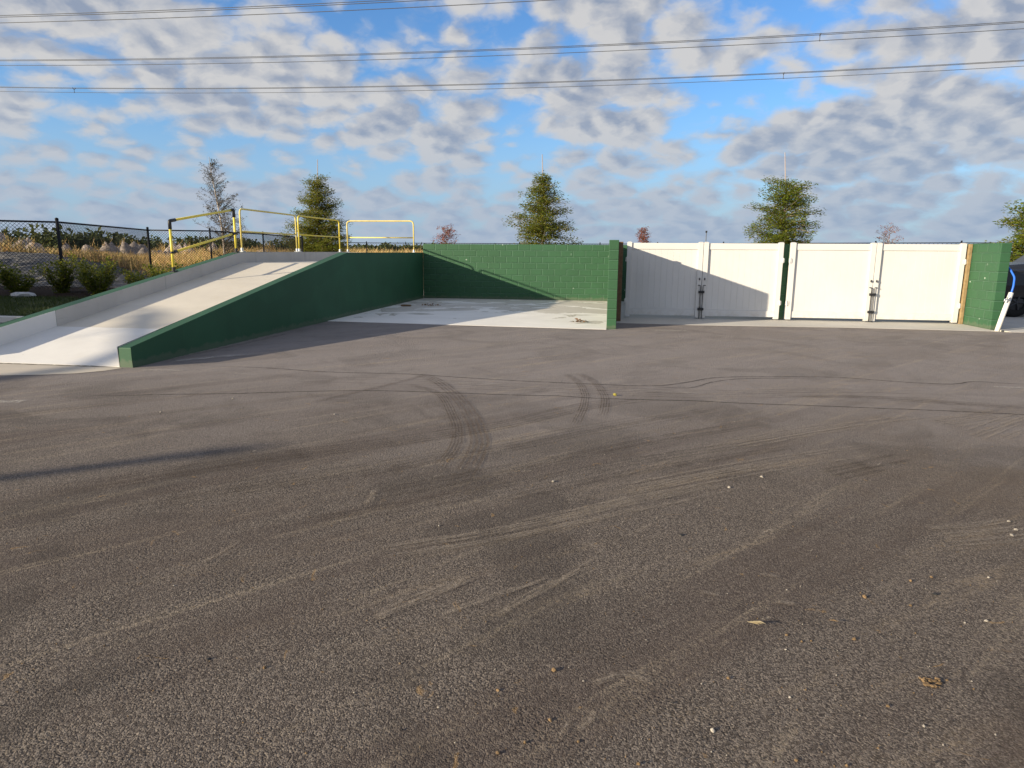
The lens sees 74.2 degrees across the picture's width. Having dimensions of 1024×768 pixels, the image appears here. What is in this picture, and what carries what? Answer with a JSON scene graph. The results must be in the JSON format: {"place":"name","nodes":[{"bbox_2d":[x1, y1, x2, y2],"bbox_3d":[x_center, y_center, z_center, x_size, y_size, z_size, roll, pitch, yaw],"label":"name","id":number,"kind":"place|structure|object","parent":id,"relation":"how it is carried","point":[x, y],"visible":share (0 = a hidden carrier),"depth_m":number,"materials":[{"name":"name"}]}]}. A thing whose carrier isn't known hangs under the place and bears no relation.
{"place":"outdoors","nodes":[
{"label":"outdoors","id":0,"kind":"place"},
{"bbox_2d":[0,294,85,315],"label":"lawn","id":1,"kind":"structure","parent":0,"point":[28,302],"depth_m":18.16,"materials":[{"name":"plant"}]},
{"bbox_2d":[10,292,36,296],"bbox_3d":[-15.119,-2.732,20.933,0.796,0.222,0.414,2,11,8],"label":"rock","id":2,"kind":"object","parent":1,"relation":"on","point":[19,294],"visible":0.67,"depth_m":20.80,"materials":[{"name":"grey stone"}]},
{"bbox_2d":[0,285,114,297],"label":"mulch bed","id":3,"kind":"object","parent":1,"relation":"on","point":[79,292],"visible":0.16,"depth_m":22.01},
{"bbox_2d":[0,261,39,293],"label":"hedge bush","id":4,"kind":"object","parent":3,"relation":"on","point":[10,281],"visible":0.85,"depth_m":21.29,"materials":[{"name":"green plant"}]},
{"bbox_2d":[32,251,85,292],"bbox_3d":[-14.463,-3.522,21.723,1.296,1.485,1.252,2,11,8],"label":"hedge bush","id":5,"kind":"object","parent":3,"relation":"on","point":[63,284],"visible":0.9,"depth_m":21.60,"materials":[{"name":"green plant"}]},
{"bbox_2d":[69,254,117,294],"bbox_3d":[-12.906,-3.339,21.072,1.307,1.424,1.628,2,11,8],"label":"hedge bush","id":6,"kind":"object","parent":3,"relation":"on","point":[93,285],"visible":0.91,"depth_m":20.90,"materials":[{"name":"green plant"}]},
{"bbox_2d":[77,261,115,290],"bbox_3d":[-13.737,-3.466,22.260,1.289,1.121,1.139,2,11,8],"label":"hedge bush","id":7,"kind":"object","parent":3,"relation":"on","point":[93,276],"visible":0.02,"depth_m":22.32,"materials":[{"name":"green plant"}]},
{"bbox_2d":[119,268,168,283],"bbox_3d":[-11.986,-3.338,22.275,1.647,0.951,1.540,2,11,8],"label":"hedge bush","id":8,"kind":"object","parent":3,"relation":"on","point":[129,278],"visible":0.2,"depth_m":22.07,"materials":[{"name":"green plant"}]},
{"bbox_2d":[142,262,184,276],"bbox_3d":[-11.898,-3.622,23.277,1.335,1.167,1.563,2,11,8],"label":"hedge bush","id":9,"kind":"object","parent":3,"relation":"on","point":[152,272],"visible":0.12,"depth_m":23.01,"materials":[{"name":"green plant"}]},
{"bbox_2d":[166,259,202,268],"bbox_3d":[-11.523,-3.911,24.370,1.213,1.272,1.483,2,11,8],"label":"hedge bush","id":10,"kind":"object","parent":3,"relation":"on","point":[176,265],"depth_m":23.93,"materials":[{"name":"green plant"}]},
{"bbox_2d":[0,233,423,287],"bbox_3d":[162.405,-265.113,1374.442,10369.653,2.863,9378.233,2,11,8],"label":"ground","id":11,"kind":"structure","parent":0,"point":[118,282],"depth_m":29.26,"materials":[{"name":"plant"}]},
{"bbox_2d":[0,218,303,290],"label":"chain link fence","id":12,"kind":"object","parent":11,"relation":"on","point":[57,222],"visible":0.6,"depth_m":28.28,"materials":[{"name":"black metal"}]},
{"bbox_2d":[0,231,384,275],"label":"field grass","id":13,"kind":"structure","parent":11,"relation":"on","point":[138,266],"depth_m":39.76,"materials":[{"name":"beige plant"}]},
{"bbox_2d":[186,159,248,255],"bbox_3d":[-15.294,-8.711,35.769,2.858,6.514,3.471,2,11,8],"label":"sparse tree","id":14,"kind":"object","parent":11,"relation":"on","point":[218,201],"visible":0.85,"depth_m":35.95,"materials":[{"name":"grey plant"}]},
{"bbox_2d":[0,223,446,251],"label":"scrub wood","id":15,"kind":"object","parent":11,"relation":"on","point":[389,246],"visible":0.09,"depth_m":87.82,"materials":[{"name":"green plant"}]},
{"bbox_2d":[147,244,422,252],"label":"distant grass","id":16,"kind":"structure","parent":11,"relation":"on","point":[392,250],"depth_m":96.78,"materials":[{"name":"beige plant"}]},
{"bbox_2d":[276,160,354,251],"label":"young tree","id":17,"kind":"object","parent":11,"relation":"on","point":[313,200],"visible":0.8,"depth_m":51.13,"materials":[{"name":"green plant"}]},
{"bbox_2d":[433,225,459,243],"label":"red leaved sapling","id":18,"kind":"object","parent":11,"relation":"on","point":[447,232],"visible":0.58,"depth_m":43.87,"materials":[{"name":"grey plant"}]},
{"bbox_2d":[502,154,581,244],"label":"young tree","id":19,"kind":"object","parent":11,"relation":"on","point":[536,229],"visible":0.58,"depth_m":41.61,"materials":[{"name":"green plant"}]},
{"bbox_2d":[606,240,618,329],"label":"block wall","id":20,"kind":"structure","parent":11,"relation":"on","point":[612,282],"depth_m":14.06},
{"bbox_2d":[616,242,622,320],"bbox_3d":[2.488,-2.366,15.688,0.114,1.815,0.090,2,11,8],"label":"timber post","id":21,"kind":"object","parent":20,"relation":"attached to","point":[619,287],"visible":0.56,"depth_m":15.64,"materials":[{"name":"green wood"}]},
{"bbox_2d":[624,241,703,318],"bbox_3d":[3.683,-2.535,16.515,1.842,1.833,0.168,2,11,8],"label":"gate leaf","id":22,"kind":"object","parent":21,"relation":"attached to","point":[666,278],"visible":1,"depth_m":16.52,"materials":[{"name":"white plastic"}]},
{"bbox_2d":[634,226,649,242],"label":"red leaved sapling","id":23,"kind":"object","parent":11,"relation":"on","point":[642,239],"visible":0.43,"depth_m":43.78,"materials":[{"name":"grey plant"}]},
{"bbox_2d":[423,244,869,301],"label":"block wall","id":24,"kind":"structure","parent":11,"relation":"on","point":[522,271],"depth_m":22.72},
{"bbox_2d":[333,241,1012,252],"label":"chain link fence","id":25,"kind":"object","parent":11,"relation":"on","point":[657,242],"visible":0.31,"depth_m":62.77,"materials":[{"name":"black metal"}]},
{"bbox_2d":[743,157,825,243],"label":"young tree","id":26,"kind":"object","parent":11,"relation":"on","point":[786,223],"visible":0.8,"depth_m":41.45,"materials":[{"name":"green plant"}]},
{"bbox_2d":[957,243,1011,329],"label":"block wall","id":27,"kind":"structure","parent":11,"relation":"on","point":[987,281],"depth_m":14.75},
{"bbox_2d":[994,292,1013,331],"bbox_3d":[10.397,-1.507,14.284,0.354,0.849,0.148,-3,12,-19],"label":"standpipe","id":28,"kind":"object","parent":11,"relation":"on","point":[1007,300],"visible":0.95,"depth_m":14.27,"materials":[{"name":"white plastic"}]},
{"bbox_2d":[1009,267,1015,292],"bbox_3d":[10.610,-2.310,14.780,0.111,0.704,1.206,2,11,6],"label":"blue hose","id":29,"kind":"object","parent":28,"relation":"attached to","point":[1014,278],"visible":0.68,"depth_m":14.27,"materials":[{"name":"plastic"}]},
{"bbox_2d":[985,199,1023,261],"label":"young tree","id":30,"kind":"object","parent":11,"relation":"on","point":[1017,250],"visible":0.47,"depth_m":30.32,"materials":[{"name":"green plant"}]},
{"bbox_2d":[0,0,549,22],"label":"power line","id":31,"kind":"object","parent":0,"point":[240,7],"visible":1,"depth_m":53.66,"materials":[{"name":"metal"}]},
{"bbox_2d":[330,298,606,329],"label":"bay slab","id":32,"kind":"structure","parent":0,"point":[519,313],"depth_m":17.47,"materials":[{"name":"concrete"}]},
{"bbox_2d":[0,60,1021,92],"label":"power line","id":33,"kind":"object","parent":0,"point":[783,73],"visible":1,"depth_m":73.95,"materials":[{"name":"metal"}]},
{"bbox_2d":[0,321,1023,767],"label":"asphalt","id":34,"kind":"structure","parent":0,"point":[280,439],"depth_m":3.60,"materials":[{"name":"grey asphalt"}]},
{"bbox_2d":[0,316,22,321],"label":"kerb","id":35,"kind":"structure","parent":34,"relation":"on","point":[5,318],"depth_m":14.64,"materials":[{"name":"concrete"}]},
{"bbox_2d":[0,363,119,374],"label":"dusty pad","id":36,"kind":"object","parent":34,"relation":"on","point":[21,369],"visible":1,"depth_m":8.95,"materials":[{"name":"concrete"}]},
{"bbox_2d":[0,252,423,367],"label":"loading ramp","id":37,"kind":"structure","parent":34,"relation":"on","point":[224,300],"depth_m":12.73,"materials":[{"name":"concrete"}]},
{"bbox_2d":[168,208,239,271],"bbox_3d":[-6.978,-3.323,15.434,0.110,1.471,2.660,2,11,8],"label":"handrail","id":38,"kind":"object","parent":37,"relation":"on","point":[173,252],"visible":1,"depth_m":15.04,"materials":[{"name":"yellow metal"}]},
{"bbox_2d":[239,208,299,251],"bbox_3d":[-6.542,-4.126,18.374,0.110,1.072,3.200,2,11,8],"label":"handrail","id":39,"kind":"object","parent":37,"relation":"on","point":[241,231],"visible":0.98,"depth_m":17.93,"materials":[{"name":"yellow metal"}]},
{"bbox_2d":[297,215,341,251],"bbox_3d":[-6.085,-4.734,21.524,0.110,1.072,3.240,2,11,8],"label":"handrail","id":40,"kind":"object","parent":37,"relation":"on","point":[299,235],"visible":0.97,"depth_m":21.14,"materials":[{"name":"yellow metal"}]},
{"bbox_2d":[346,220,414,251],"bbox_3d":[-4.480,-5.015,23.047,2.450,1.072,0.140,2,11,8],"label":"handrail","id":41,"kind":"object","parent":37,"relation":"on","point":[379,237],"visible":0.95,"depth_m":22.97,"materials":[{"name":"yellow metal"}]},
{"bbox_2d":[1,393,1023,767],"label":"loose grit","id":42,"kind":"object","parent":34,"relation":"on","point":[489,625],"visible":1,"depth_m":2.78,"materials":[{"name":"gravel"}]},
{"bbox_2d":[749,621,764,623],"bbox_3d":[1.039,1.014,2.881,0.082,0.019,0.020,8,13,33],"label":"dry leaf","id":43,"kind":"object","parent":34,"relation":"on","point":[757,622],"visible":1,"depth_m":2.88,"materials":[{"name":"plant"}]},
{"bbox_2d":[0,21,1023,65],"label":"power line","id":44,"kind":"object","parent":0,"point":[820,34],"visible":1,"depth_m":62.26,"materials":[{"name":"metal"}]},
{"bbox_2d":[0,0,1023,251],"label":"sky","id":45,"kind":"structure","parent":0,"point":[936,155],"materials":[{"name":"blue"}]},
{"bbox_2d":[616,301,998,331],"bbox_3d":[6.805,-1.865,18.354,7.963,0.125,7.325,2,11,8],"label":"gate apron","id":46,"kind":"object","parent":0,"point":[795,322],"visible":0.26,"depth_m":15.79,"materials":[{"name":"concrete"}]},
{"bbox_2d":[700,242,784,318],"bbox_3d":[5.512,-2.472,16.261,1.871,1.833,0.168,2,11,8],"label":"gate leaf","id":47,"kind":"object","parent":46,"relation":"on","point":[741,279],"visible":1,"depth_m":16.27,"materials":[{"name":"white plastic"}]},
{"bbox_2d":[771,244,789,319],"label":"block wall","id":48,"kind":"structure","parent":46,"relation":"on","point":[783,282],"depth_m":16.27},
{"bbox_2d":[784,242,876,321],"bbox_3d":[7.492,-2.405,15.986,1.929,1.833,0.168,2,11,8],"label":"gate leaf","id":49,"kind":"object","parent":46,"relation":"on","point":[829,280],"visible":1,"depth_m":15.99,"materials":[{"name":"white plastic"}]},
{"bbox_2d":[869,243,966,322],"bbox_3d":[9.406,-2.340,15.721,1.954,1.833,0.168,2,11,8],"label":"gate leaf","id":50,"kind":"object","parent":46,"relation":"on","point":[917,281],"visible":1,"depth_m":15.73,"materials":[{"name":"white plastic"}]},
{"bbox_2d":[957,244,972,323],"bbox_3d":[10.410,-2.286,15.566,0.070,1.815,0.100,2,11,8],"label":"timber post","id":51,"kind":"object","parent":46,"relation":"on","point":[965,282],"visible":1,"depth_m":15.54,"materials":[{"name":"beige wood"}]},
{"bbox_2d":[873,222,903,243],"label":"red leaved sapling","id":52,"kind":"object","parent":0,"point":[887,240],"visible":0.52,"depth_m":43.88,"materials":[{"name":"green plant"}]},
{"bbox_2d":[918,677,948,687],"bbox_3d":[1.572,1.107,2.509,0.107,0.012,0.066,2,11,8],"label":"dry leaf","id":53,"kind":"object","parent":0,"point":[923,679],"visible":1,"depth_m":2.52,"materials":[{"name":"brown plant"}]},
{"bbox_2d":[1000,314,1023,332],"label":"concrete drive","id":54,"kind":"structure","parent":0,"point":[1012,324],"depth_m":15.68,"materials":[{"name":"grey concrete"}]},
{"bbox_2d":[1003,255,1023,316],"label":"pickup truck","id":55,"kind":"object","parent":54,"relation":"on","point":[1016,305],"visible":0.24,"depth_m":17.46,"materials":[{"name":"black paint"}]}
]}

